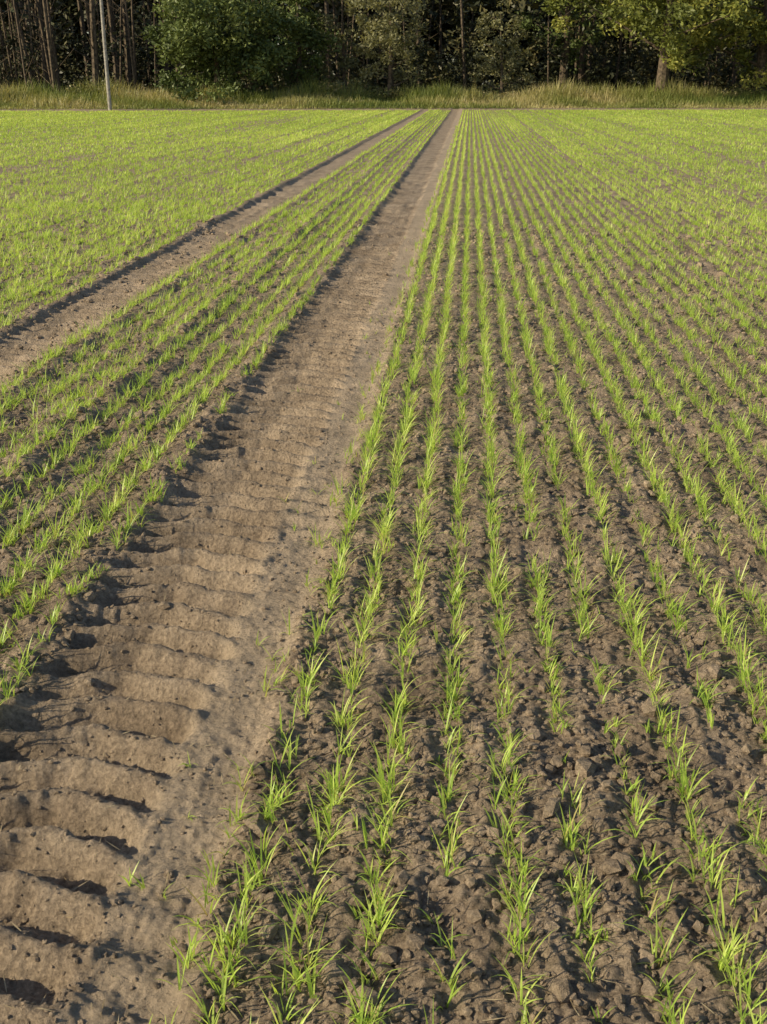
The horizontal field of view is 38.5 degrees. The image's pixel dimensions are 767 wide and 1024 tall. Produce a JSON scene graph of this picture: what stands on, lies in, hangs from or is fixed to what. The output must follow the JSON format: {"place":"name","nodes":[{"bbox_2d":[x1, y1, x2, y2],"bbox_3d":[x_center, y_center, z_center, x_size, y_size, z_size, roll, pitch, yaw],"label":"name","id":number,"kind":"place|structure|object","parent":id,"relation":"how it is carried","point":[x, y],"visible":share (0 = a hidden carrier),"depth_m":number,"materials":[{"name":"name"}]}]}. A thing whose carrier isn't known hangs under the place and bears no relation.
{"place":"outdoors","nodes":[
{"label":"outdoors","id":0,"kind":"place"},
{"bbox_2d":[0,86,766,1023],"bbox_3d":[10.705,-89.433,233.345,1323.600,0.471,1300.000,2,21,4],"label":"ground","id":1,"kind":"structure","parent":0,"point":[200,710],"depth_m":3.56,"materials":[{"name":"soil"}]},
{"bbox_2d":[99,0,111,110],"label":"utility pole","id":2,"kind":"object","parent":1,"relation":"on","point":[105,58],"visible":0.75,"depth_m":67.35,"materials":[{"name":"grey wood"}]},
{"bbox_2d":[140,0,294,106],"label":"holly tree","id":3,"kind":"object","parent":1,"relation":"on","point":[202,41],"visible":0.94,"depth_m":72.61,"materials":[{"name":"green plant"}]},
{"bbox_2d":[246,0,342,93],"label":"holly tree","id":4,"kind":"object","parent":1,"relation":"on","point":[298,28],"visible":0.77,"depth_m":76.56,"materials":[{"name":"green plant"}]},
{"bbox_2d":[313,0,373,91],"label":"willow tree","id":5,"kind":"object","parent":1,"relation":"on","point":[349,59],"visible":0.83,"depth_m":77.22,"materials":[{"name":"green plant"}]},
{"bbox_2d":[0,0,766,95],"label":"woodland","id":6,"kind":"object","parent":1,"relation":"on","point":[50,41],"visible":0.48,"depth_m":88.27,"materials":[{"name":"green plant"}]},
{"bbox_2d":[0,275,766,1023],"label":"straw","id":7,"kind":"object","parent":1,"relation":"on","point":[394,813],"visible":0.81,"depth_m":2.54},
{"bbox_2d":[0,78,766,102],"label":"bramble hedge","id":8,"kind":"object","parent":1,"relation":"on","point":[733,90],"visible":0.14,"depth_m":75.11,"materials":[{"name":"green plant"}]},
{"bbox_2d":[0,109,766,1023],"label":"winter wheat","id":9,"kind":"object","parent":1,"relation":"on","point":[368,127],"visible":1,"depth_m":6.80,"materials":[{"name":"green plant"}]},
{"bbox_2d":[353,0,429,97],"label":"willow tree","id":10,"kind":"object","parent":1,"relation":"on","point":[383,31],"visible":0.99,"depth_m":74.41,"materials":[{"name":"green plant"}]},
{"bbox_2d":[469,0,534,93],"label":"hazel tree","id":11,"kind":"object","parent":1,"relation":"on","point":[512,60],"visible":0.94,"depth_m":78.08,"materials":[{"name":"green plant"}]},
{"bbox_2d":[514,0,609,89],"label":"oak tree","id":12,"kind":"object","parent":1,"relation":"on","point":[565,37],"visible":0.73,"depth_m":83.01,"materials":[{"name":"green plant"}]},
{"bbox_2d":[541,0,762,96],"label":"oak tree","id":13,"kind":"object","parent":1,"relation":"on","point":[673,54],"visible":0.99,"depth_m":73.63,"materials":[{"name":"green plant"}]},
{"bbox_2d":[692,0,766,94],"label":"oak tree","id":14,"kind":"object","parent":1,"relation":"on","point":[756,18],"visible":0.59,"depth_m":77.25,"materials":[{"name":"green plant"}]},
{"bbox_2d":[0,74,766,109],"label":"verge grass","id":15,"kind":"structure","parent":0,"point":[455,98],"depth_m":73.41,"materials":[{"name":"green plant"}]}
]}

